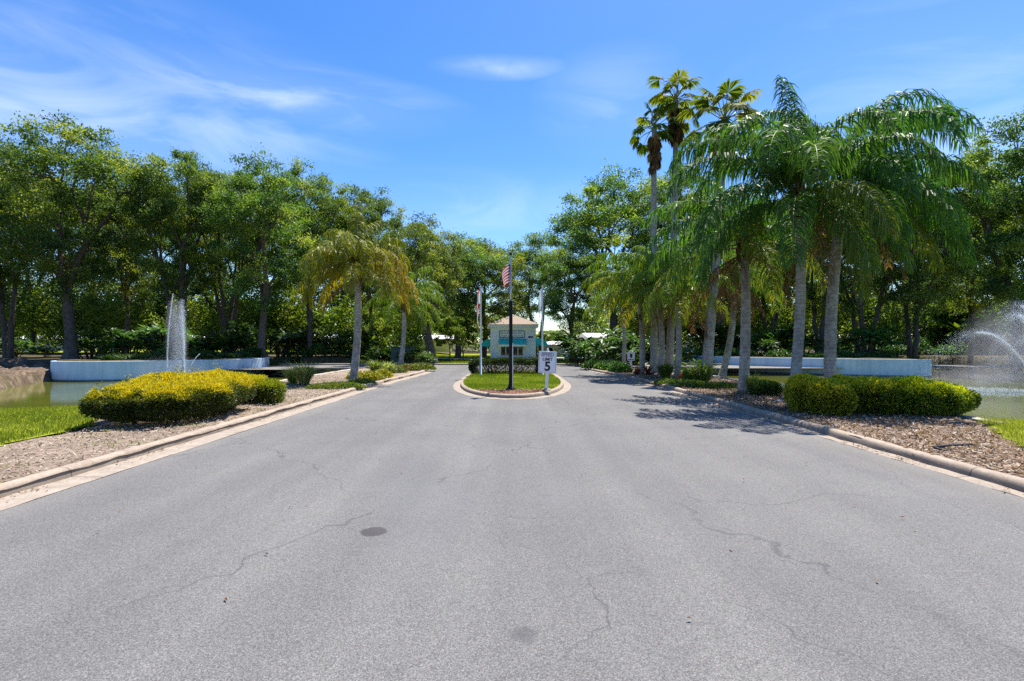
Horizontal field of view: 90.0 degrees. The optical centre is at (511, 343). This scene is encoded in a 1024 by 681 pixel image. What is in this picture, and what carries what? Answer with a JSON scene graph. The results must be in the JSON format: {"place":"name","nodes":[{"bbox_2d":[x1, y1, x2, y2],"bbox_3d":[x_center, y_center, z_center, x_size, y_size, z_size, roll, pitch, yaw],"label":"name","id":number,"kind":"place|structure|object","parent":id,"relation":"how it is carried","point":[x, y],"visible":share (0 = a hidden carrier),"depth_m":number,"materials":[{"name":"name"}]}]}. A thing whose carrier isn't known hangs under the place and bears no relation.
{"place":"outdoors","nodes":[
{"label":"outdoors","id":0,"kind":"place"},
{"bbox_2d":[0,357,51,388],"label":"muddy bank","id":1,"kind":"structure","parent":0,"point":[21,373],"depth_m":28.11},
{"bbox_2d":[0,404,98,445],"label":"lawn","id":2,"kind":"structure","parent":0,"point":[38,427],"depth_m":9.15,"materials":[{"name":"green plant"}]},
{"bbox_2d":[0,370,339,408],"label":"pond water","id":3,"kind":"structure","parent":0,"point":[50,393],"depth_m":22.03,"materials":[{"name":"liquid"}]},
{"bbox_2d":[164,294,199,372],"bbox_3d":[-16.956,-0.103,25.500,4.400,4.806,2.400,0,0,0],"label":"fountain","id":4,"kind":"object","parent":3,"relation":"in","point":[182,347],"visible":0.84,"depth_m":25.48,"materials":[{"name":"white liquid"}]},
{"bbox_2d":[0,365,1023,680],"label":"road","id":5,"kind":"structure","parent":0,"point":[428,527],"depth_m":3.89,"materials":[{"name":"grey asphalt"}]},
{"bbox_2d":[0,368,425,497],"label":"kerb","id":6,"kind":"structure","parent":5,"relation":"on","point":[62,475],"depth_m":7.35,"materials":[{"name":"beige concrete"}]},
{"bbox_2d":[0,370,431,510],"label":"gutter","id":7,"kind":"object","parent":5,"relation":"on","point":[51,488],"visible":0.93,"depth_m":7.07,"materials":[{"name":"beige concrete"}]},
{"bbox_2d":[460,374,563,397],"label":"island kerb","id":8,"kind":"structure","parent":5,"relation":"on","point":[497,395],"depth_m":15.50,"materials":[{"name":"beige concrete"}]},
{"bbox_2d":[478,390,540,393],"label":"island mulch","id":9,"kind":"object","parent":8,"relation":"on","point":[509,391],"visible":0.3,"depth_m":15.91,"materials":[{"name":"brown wood"}]},
{"bbox_2d":[506,252,515,389],"bbox_3d":[-0.031,-0.725,16.400,0.325,4.430,0.305,0,0,0],"label":"flag pole","id":10,"kind":"object","parent":9,"relation":"on","point":[510,384],"visible":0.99,"depth_m":16.35,"materials":[{"name":"black metal"}]},
{"bbox_2d":[538,348,556,390],"bbox_3d":[1.115,0.835,16.249,0.570,1.390,0.254,2,0,2],"label":"speed limit sign","id":11,"kind":"object","parent":9,"relation":"on","point":[547,361],"visible":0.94,"depth_m":16.17,"materials":[{"name":"white metal"}]},
{"bbox_2d":[453,374,570,399],"bbox_3d":[0.000,1.589,21.572,4.651,0.022,13.993,0,0,0],"label":"island gutter","id":12,"kind":"object","parent":5,"relation":"on","point":[457,387],"visible":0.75,"depth_m":16.68,"materials":[{"name":"beige concrete"}]},
{"bbox_2d":[587,369,1023,497],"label":"gutter","id":13,"kind":"object","parent":5,"relation":"on","point":[967,478],"visible":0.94,"depth_m":7.35,"materials":[{"name":"beige concrete"}]},
{"bbox_2d":[590,366,1023,491],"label":"kerb","id":14,"kind":"structure","parent":5,"relation":"on","point":[996,477],"depth_m":7.73,"materials":[{"name":"beige concrete"}]},
{"bbox_2d":[0,345,1023,447],"bbox_3d":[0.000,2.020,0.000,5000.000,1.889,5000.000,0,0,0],"label":"ground","id":15,"kind":"structure","parent":0,"point":[981,359],"depth_m":44.69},
{"bbox_2d":[0,133,78,357],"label":"oak tree","id":16,"kind":"object","parent":15,"relation":"on","point":[8,341],"visible":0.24,"depth_m":38.90,"materials":[{"name":"green plant"}]},
{"bbox_2d":[3,174,93,352],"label":"oak tree","id":17,"kind":"object","parent":15,"relation":"on","point":[33,334],"visible":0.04,"depth_m":57.80,"materials":[{"name":"green plant"}]},
{"bbox_2d":[0,109,169,359],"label":"oak tree","id":18,"kind":"object","parent":15,"relation":"on","point":[63,203],"visible":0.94,"depth_m":34.07,"materials":[{"name":"green plant"}]},
{"bbox_2d":[50,326,119,358],"bbox_3d":[-30.646,-0.064,37.255,3.460,2.504,3.989,0,0,-11],"label":"leafy shrub","id":19,"kind":"object","parent":15,"relation":"on","point":[84,342],"visible":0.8,"depth_m":36.86,"materials":[{"name":"green plant"}]},
{"bbox_2d":[90,336,134,353],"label":"leafy shrub","id":20,"kind":"object","parent":15,"relation":"on","point":[121,344],"visible":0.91,"depth_m":36.51,"materials":[{"name":"green plant"}]},
{"bbox_2d":[64,145,178,353],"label":"oak tree","id":21,"kind":"object","parent":15,"relation":"on","point":[129,268],"visible":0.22,"depth_m":44.29,"materials":[{"name":"green plant"}]},
{"bbox_2d":[103,325,157,353],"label":"leafy shrub","id":22,"kind":"object","parent":15,"relation":"on","point":[127,337],"visible":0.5,"depth_m":41.10,"materials":[{"name":"green plant"}]},
{"bbox_2d":[110,185,197,341],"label":"oak tree","id":23,"kind":"object","parent":15,"relation":"on","point":[178,247],"visible":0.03,"depth_m":57.91,"materials":[{"name":"green plant"}]},
{"bbox_2d":[50,356,270,381],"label":"retaining wall","id":24,"kind":"structure","parent":15,"relation":"on","point":[78,371],"depth_m":28.96,"materials":[{"name":"white concrete"}]},
{"bbox_2d":[57,357,263,360],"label":"planter soil","id":25,"kind":"structure","parent":15,"relation":"on","point":[152,360],"depth_m":30.38,"materials":[{"name":"brown soil"}]},
{"bbox_2d":[93,346,279,365],"bbox_3d":[-21.057,1.035,34.463,11.026,1.945,4.132,0,0,-42],"label":"wall planting","id":26,"kind":"object","parent":25,"relation":"on","point":[191,353],"depth_m":32.73,"materials":[{"name":"green plant"}]},
{"bbox_2d":[193,142,321,356],"bbox_3d":[-18.447,-6.713,37.492,8.452,15.772,10.448,0,0,-21],"label":"oak tree","id":27,"kind":"object","parent":25,"relation":"on","point":[229,219],"visible":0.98,"depth_m":36.32,"materials":[{"name":"green plant"}]},
{"bbox_2d":[134,321,196,350],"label":"leafy shrub","id":28,"kind":"object","parent":15,"relation":"on","point":[162,336],"visible":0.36,"depth_m":42.99,"materials":[{"name":"green plant"}]},
{"bbox_2d":[110,146,232,349],"bbox_3d":[-25.091,-6.591,38.501,8.498,15.757,9.332,0,0,-13],"label":"oak tree","id":29,"kind":"object","parent":15,"relation":"on","point":[167,206],"visible":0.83,"depth_m":37.23,"materials":[{"name":"green plant"}]},
{"bbox_2d":[156,331,210,351],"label":"leafy shrub","id":30,"kind":"object","parent":15,"relation":"on","point":[189,342],"visible":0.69,"depth_m":36.74,"materials":[{"name":"green plant"}]},
{"bbox_2d":[0,368,417,490],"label":"mulch bed","id":31,"kind":"object","parent":15,"relation":"on","point":[54,449],"visible":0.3,"depth_m":8.09,"materials":[{"name":"brown wood"}]},
{"bbox_2d":[77,363,256,423],"bbox_3d":[-6.876,0.984,10.796,2.476,1.234,3.763,0,0,-6],"label":"golden hedge","id":32,"kind":"object","parent":31,"relation":"on","point":[182,395],"visible":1,"depth_m":9.58,"materials":[{"name":"yellow plant"}]},
{"bbox_2d":[254,377,286,403],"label":"green shrub","id":33,"kind":"object","parent":31,"relation":"on","point":[270,390],"visible":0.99,"depth_m":12.78,"materials":[{"name":"green plant"}]},
{"bbox_2d":[282,358,326,384],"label":"grass tuft","id":34,"kind":"object","parent":31,"relation":"on","point":[304,375],"visible":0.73,"depth_m":18.42,"materials":[{"name":"green plant"}]},
{"bbox_2d":[304,377,375,389],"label":"ground cover","id":35,"kind":"object","parent":31,"relation":"on","point":[352,383],"visible":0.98,"depth_m":17.31,"materials":[{"name":"green plant"}]},
{"bbox_2d":[294,200,419,380],"bbox_3d":[-6.215,-2.147,20.591,4.599,7.648,4.011,0,0,-28],"label":"queen palm","id":36,"kind":"object","parent":31,"relation":"on","point":[342,250],"visible":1,"depth_m":20.16,"materials":[{"name":"green plant"}]},
{"bbox_2d":[345,368,394,380],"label":"yellow ground cover","id":37,"kind":"object","parent":31,"relation":"on","point":[380,374],"visible":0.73,"depth_m":21.16,"materials":[{"name":"yellow plant"}]},
{"bbox_2d":[390,362,436,372],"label":"shrubs","id":38,"kind":"object","parent":31,"relation":"on","point":[418,366],"visible":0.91,"depth_m":28.67,"materials":[{"name":"green plant"}]},
{"bbox_2d":[164,185,254,341],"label":"oak tree","id":39,"kind":"object","parent":15,"relation":"on","point":[202,293],"visible":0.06,"depth_m":59.90,"materials":[{"name":"green plant"}]},
{"bbox_2d":[170,171,273,352],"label":"oak tree","id":40,"kind":"object","parent":15,"relation":"on","point":[222,313],"visible":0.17,"depth_m":42.57,"materials":[{"name":"green plant"}]},
{"bbox_2d":[204,330,253,352],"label":"leafy shrub","id":41,"kind":"object","parent":15,"relation":"on","point":[235,341],"visible":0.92,"depth_m":38.26,"materials":[{"name":"green plant"}]},
{"bbox_2d":[212,317,280,349],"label":"leafy shrub","id":42,"kind":"object","parent":15,"relation":"on","point":[242,329],"visible":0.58,"depth_m":41.50,"materials":[{"name":"green plant"}]},
{"bbox_2d":[268,329,312,356],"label":"leafy shrub","id":43,"kind":"object","parent":15,"relation":"on","point":[284,338],"visible":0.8,"depth_m":43.01,"materials":[{"name":"green plant"}]},
{"bbox_2d":[248,155,361,356],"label":"oak tree","id":44,"kind":"object","parent":15,"relation":"on","point":[334,215],"visible":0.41,"depth_m":41.56,"materials":[{"name":"green plant"}]},
{"bbox_2d":[285,325,336,356],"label":"leafy shrub","id":45,"kind":"object","parent":15,"relation":"on","point":[305,333],"visible":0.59,"depth_m":43.56,"materials":[{"name":"green plant"}]},
{"bbox_2d":[285,342,390,362],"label":"shore planting","id":46,"kind":"object","parent":15,"relation":"on","point":[322,351],"visible":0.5,"depth_m":42.63,"materials":[{"name":"green plant"}]},
{"bbox_2d":[336,325,393,357],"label":"leafy shrub","id":47,"kind":"object","parent":15,"relation":"on","point":[368,338],"visible":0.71,"depth_m":43.61,"materials":[{"name":"green plant"}]},
{"bbox_2d":[326,181,406,347],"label":"oak tree","id":48,"kind":"object","parent":15,"relation":"on","point":[374,210],"visible":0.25,"depth_m":45.79,"materials":[{"name":"green plant"}]},
{"bbox_2d":[363,266,445,364],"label":"queen palm","id":49,"kind":"object","parent":15,"relation":"on","point":[404,310],"visible":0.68,"depth_m":34.31,"materials":[{"name":"green plant"}]},
{"bbox_2d":[369,209,470,362],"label":"oak tree","id":50,"kind":"object","parent":15,"relation":"on","point":[438,258],"visible":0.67,"depth_m":40.66,"materials":[{"name":"green plant"}]},
{"bbox_2d":[432,313,466,360],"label":"tree","id":51,"kind":"object","parent":15,"relation":"on","point":[441,325],"visible":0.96,"depth_m":45.91,"materials":[{"name":"green plant"}]},
{"bbox_2d":[420,230,509,357],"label":"oak tree","id":52,"kind":"object","parent":15,"relation":"on","point":[489,261],"visible":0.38,"depth_m":50.70,"materials":[{"name":"green plant"}]},
{"bbox_2d":[0,300,939,351],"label":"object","id":53,"kind":"object","parent":15,"relation":"on","point":[597,328],"visible":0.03,"depth_m":100.61,"materials":[{"name":"green plant"}]},
{"bbox_2d":[438,237,532,356],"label":"oak tree","id":54,"kind":"object","parent":15,"relation":"on","point":[500,309],"visible":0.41,"depth_m":57.91,"materials":[{"name":"green plant"}]},
{"bbox_2d":[380,353,635,362],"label":"grass","id":55,"kind":"structure","parent":15,"relation":"on","point":[472,356],"depth_m":50.12,"materials":[{"name":"green plant"}]},
{"bbox_2d":[0,266,1023,354],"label":"thicket","id":56,"kind":"object","parent":15,"relation":"on","point":[26,314],"visible":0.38,"depth_m":53.26,"materials":[{"name":"green plant"}]},
{"bbox_2d":[482,315,547,358],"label":"gatehouse","id":57,"kind":"object","parent":15,"relation":"on","point":[526,341],"visible":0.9,"depth_m":51.00,"materials":[{"name":"paint"}]},
{"bbox_2d":[488,232,578,355],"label":"oak tree","id":58,"kind":"object","parent":15,"relation":"on","point":[529,255],"visible":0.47,"depth_m":64.74,"materials":[{"name":"green plant"}]},
{"bbox_2d":[528,240,608,360],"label":"oak tree","id":59,"kind":"object","parent":15,"relation":"on","point":[556,269],"visible":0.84,"depth_m":46.06,"materials":[{"name":"green plant"}]},
{"bbox_2d":[560,336,610,365],"bbox_3d":[5.339,0.567,37.368,3.401,2.406,3.788,0,0,-34],"label":"leafy shrub","id":60,"kind":"object","parent":15,"relation":"on","point":[576,349],"visible":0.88,"depth_m":37.15,"materials":[{"name":"green plant"}]},
{"bbox_2d":[539,158,687,353],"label":"oak tree","id":61,"kind":"object","parent":15,"relation":"on","point":[576,226],"visible":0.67,"depth_m":50.19,"materials":[{"name":"green plant"}]},
{"bbox_2d":[588,330,646,360],"bbox_3d":[7.436,0.419,35.467,3.853,2.726,4.291,0,0,23],"label":"leafy shrub","id":62,"kind":"object","parent":15,"relation":"on","point":[613,348],"visible":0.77,"depth_m":35.27,"materials":[{"name":"green plant"}]},
{"bbox_2d":[619,156,716,310],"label":"oak tree","id":63,"kind":"object","parent":15,"relation":"on","point":[681,197],"visible":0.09,"depth_m":53.93,"materials":[{"name":"green plant"}]},
{"bbox_2d":[681,317,740,355],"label":"leafy shrub","id":64,"kind":"object","parent":15,"relation":"on","point":[720,330],"visible":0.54,"depth_m":44.11,"materials":[{"name":"green plant"}]},
{"bbox_2d":[677,181,780,346],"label":"oak tree","id":65,"kind":"object","parent":15,"relation":"on","point":[725,295],"visible":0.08,"depth_m":45.50,"materials":[{"name":"green plant"}]},
{"bbox_2d":[739,332,780,356],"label":"leafy shrub","id":66,"kind":"object","parent":15,"relation":"on","point":[767,344],"visible":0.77,"depth_m":40.42,"materials":[{"name":"green plant"}]},
{"bbox_2d":[725,193,807,352],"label":"oak tree","id":67,"kind":"object","parent":15,"relation":"on","point":[774,318],"visible":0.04,"depth_m":49.62,"materials":[{"name":"green plant"}]},
{"bbox_2d":[751,318,811,356],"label":"leafy shrub","id":68,"kind":"object","parent":15,"relation":"on","point":[778,333],"visible":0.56,"depth_m":41.31,"materials":[{"name":"green plant"}]},
{"bbox_2d":[690,355,915,358],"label":"planter soil","id":69,"kind":"structure","parent":15,"relation":"on","point":[836,358],"depth_m":33.95,"materials":[{"name":"brown soil"}]},
{"bbox_2d":[692,347,896,357],"bbox_3d":[20.484,1.073,39.021,14.287,1.760,3.666,0,0,42],"label":"wall planting","id":70,"kind":"object","parent":69,"relation":"on","point":[819,354],"depth_m":37.11,"materials":[{"name":"green plant"}]},
{"bbox_2d":[688,356,931,376],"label":"retaining wall","id":71,"kind":"structure","parent":15,"relation":"on","point":[882,367],"depth_m":33.34,"materials":[{"name":"white concrete"}]},
{"bbox_2d":[597,367,1023,477],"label":"mulch bed","id":72,"kind":"object","parent":15,"relation":"on","point":[966,421],"visible":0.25,"depth_m":8.76,"materials":[{"name":"brown wood"}]},
{"bbox_2d":[580,359,632,372],"bbox_3d":[5.733,1.259,29.496,2.320,0.805,6.008,0,0,-13],"label":"cover","id":73,"kind":"object","parent":72,"relation":"on","point":[618,366],"visible":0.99,"depth_m":29.15,"materials":[{"name":"green plant"}]},
{"bbox_2d":[582,269,647,362],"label":"queen palm","id":74,"kind":"object","parent":72,"relation":"on","point":[623,328],"visible":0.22,"depth_m":32.91,"materials":[{"name":"green plant"}]},
{"bbox_2d":[579,241,691,372],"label":"queen palm","id":75,"kind":"object","parent":72,"relation":"on","point":[619,277],"visible":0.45,"depth_m":26.38,"materials":[{"name":"green plant"}]},
{"bbox_2d":[600,234,706,373],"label":"queen palm","id":76,"kind":"object","parent":72,"relation":"on","point":[642,266],"visible":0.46,"depth_m":25.36,"materials":[{"name":"green plant"}]},
{"bbox_2d":[629,99,682,372],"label":"fan palm","id":77,"kind":"object","parent":72,"relation":"on","point":[653,146],"visible":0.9,"depth_m":26.08,"materials":[{"name":"green plant"}]},
{"bbox_2d":[645,68,710,372],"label":"fan palm","id":78,"kind":"object","parent":72,"relation":"on","point":[672,109],"visible":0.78,"depth_m":26.46,"materials":[{"name":"green plant"}]},
{"bbox_2d":[628,247,734,376],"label":"queen palm","id":79,"kind":"object","parent":72,"relation":"on","point":[674,302],"visible":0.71,"depth_m":22.89,"materials":[{"name":"green plant"}]},
{"bbox_2d":[653,376,736,389],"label":"ground cover","id":80,"kind":"object","parent":72,"relation":"on","point":[679,382],"visible":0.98,"depth_m":17.63,"materials":[{"name":"green plant"}]},
{"bbox_2d":[678,358,720,381],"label":"shrub","id":81,"kind":"object","parent":72,"relation":"on","point":[702,372],"visible":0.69,"depth_m":18.42,"materials":[{"name":"green plant"}]},
{"bbox_2d":[675,78,763,377],"bbox_3d":[9.327,-4.958,22.794,3.704,13.206,3.823,0,0,31],"label":"fan palm","id":82,"kind":"object","parent":72,"relation":"on","point":[703,105],"visible":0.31,"depth_m":22.42,"materials":[{"name":"green plant"}]},
{"bbox_2d":[639,165,826,391],"bbox_3d":[7.300,-2.214,16.319,5.484,7.689,5.199,0,0,-44],"label":"queen palm","id":83,"kind":"object","parent":72,"relation":"on","point":[749,244],"visible":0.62,"depth_m":16.06,"materials":[{"name":"green plant"}]},
{"bbox_2d":[688,236,791,376],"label":"queen palm","id":84,"kind":"object","parent":72,"relation":"on","point":[734,307],"visible":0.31,"depth_m":24.28,"materials":[{"name":"green plant"}]},
{"bbox_2d":[747,379,783,396],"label":"green shrub","id":85,"kind":"object","parent":72,"relation":"on","point":[761,387],"visible":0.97,"depth_m":14.65,"materials":[{"name":"green plant"}]},
{"bbox_2d":[662,75,950,376],"bbox_3d":[7.203,-2.991,13.267,6.439,9.261,5.174,0,0,13],"label":"queen palm","id":86,"kind":"object","parent":72,"relation":"on","point":[802,159],"visible":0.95,"depth_m":12.61,"materials":[{"name":"green plant"}]},
{"bbox_2d":[782,373,858,416],"bbox_3d":[6.674,1.118,11.216,1.434,0.961,1.614,0,0,0],"label":"golden shrub","id":87,"kind":"object","parent":72,"relation":"on","point":[802,390],"visible":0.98,"depth_m":10.79,"materials":[{"name":"green plant"}]},
{"bbox_2d":[820,373,907,415],"bbox_3d":[7.685,1.127,11.228,1.740,0.944,1.637,0,0,0],"label":"golden shrub","id":88,"kind":"object","parent":72,"relation":"on","point":[879,387],"visible":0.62,"depth_m":10.68,"materials":[{"name":"green plant"}]},
{"bbox_2d":[752,88,996,377],"bbox_3d":[10.137,-2.837,14.492,5.698,8.916,5.286,0,0,-36],"label":"queen palm","id":89,"kind":"object","parent":72,"relation":"on","point":[898,173],"visible":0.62,"depth_m":13.53,"materials":[{"name":"green plant"}]},
{"bbox_2d":[864,374,982,415],"bbox_3d":[8.801,1.129,11.004,2.108,0.940,1.617,0,0,6],"label":"golden shrub","id":90,"kind":"object","parent":72,"relation":"on","point":[937,397],"visible":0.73,"depth_m":10.47,"materials":[{"name":"green plant"}]},
{"bbox_2d":[754,185,866,352],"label":"oak tree","id":91,"kind":"object","parent":15,"relation":"on","point":[811,292],"visible":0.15,"depth_m":43.01,"materials":[{"name":"green plant"}]},
{"bbox_2d":[809,197,930,352],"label":"oak tree","id":92,"kind":"object","parent":15,"relation":"on","point":[849,304],"visible":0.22,"depth_m":40.47,"materials":[{"name":"green plant"}]},
{"bbox_2d":[840,321,906,352],"bbox_3d":[26.401,-0.286,37.472,4.206,2.956,4.910,0,0,38],"label":"leafy shrub","id":93,"kind":"object","parent":15,"relation":"on","point":[878,335],"visible":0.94,"depth_m":37.23,"materials":[{"name":"green plant"}]},
{"bbox_2d":[836,336,998,354],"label":"shore planting","id":94,"kind":"object","parent":15,"relation":"on","point":[896,349],"visible":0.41,"depth_m":47.62,"materials":[{"name":"green plant"}]},
{"bbox_2d":[859,163,1006,357],"bbox_3d":[31.141,-5.322,39.181,9.856,16.952,8.994,0,0,37],"label":"oak tree","id":95,"kind":"object","parent":15,"relation":"on","point":[928,291],"visible":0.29,"depth_m":37.40,"materials":[{"name":"green plant"}]},
{"bbox_2d":[919,297,991,353],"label":"tree","id":96,"kind":"object","parent":15,"relation":"on","point":[966,314],"visible":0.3,"depth_m":50.68,"materials":[{"name":"green plant"}]},
{"bbox_2d":[911,310,1010,354],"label":"leafy shrub","id":97,"kind":"object","parent":15,"relation":"on","point":[958,325],"visible":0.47,"depth_m":49.83,"materials":[{"name":"green plant"}]},
{"bbox_2d":[920,145,1021,364],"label":"oak tree","id":98,"kind":"object","parent":15,"relation":"on","point":[960,300],"visible":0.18,"depth_m":43.73,"materials":[{"name":"green plant"}]},
{"bbox_2d":[920,106,1023,374],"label":"oak tree","id":99,"kind":"object","parent":15,"relation":"on","point":[1013,159],"visible":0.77,"depth_m":34.89,"materials":[{"name":"green plant"}]},
{"bbox_2d":[0,0,1023,343],"label":"sky","id":100,"kind":"structure","parent":0,"point":[478,116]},
{"bbox_2d":[683,368,1023,419],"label":"pond water","id":101,"kind":"structure","parent":0,"point":[1001,406],"depth_m":27.71,"materials":[{"name":"liquid"}]},
{"bbox_2d":[915,296,1023,396],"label":"fountain","id":102,"kind":"object","parent":101,"relation":"in","point":[1015,353],"visible":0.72,"depth_m":22.46,"materials":[{"name":"white water"}]},
{"bbox_2d":[976,416,1023,446],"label":"lawn","id":103,"kind":"structure","parent":0,"point":[1007,431],"depth_m":8.83,"materials":[{"name":"green plant"}]},
{"label":"island lawn","id":104,"kind":"structure","parent":0,"visible":0},
{"bbox_2d":[468,355,538,373],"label":"dark hedge","id":105,"kind":"object","parent":104,"relation":"on","point":[521,361],"visible":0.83,"depth_m":24.68,"materials":[{"name":"green plant"}]},
{"bbox_2d":[463,370,560,389],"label":"island grass","id":106,"kind":"structure","parent":104,"relation":"on","point":[500,380],"depth_m":19.74,"materials":[{"name":"green plant"}]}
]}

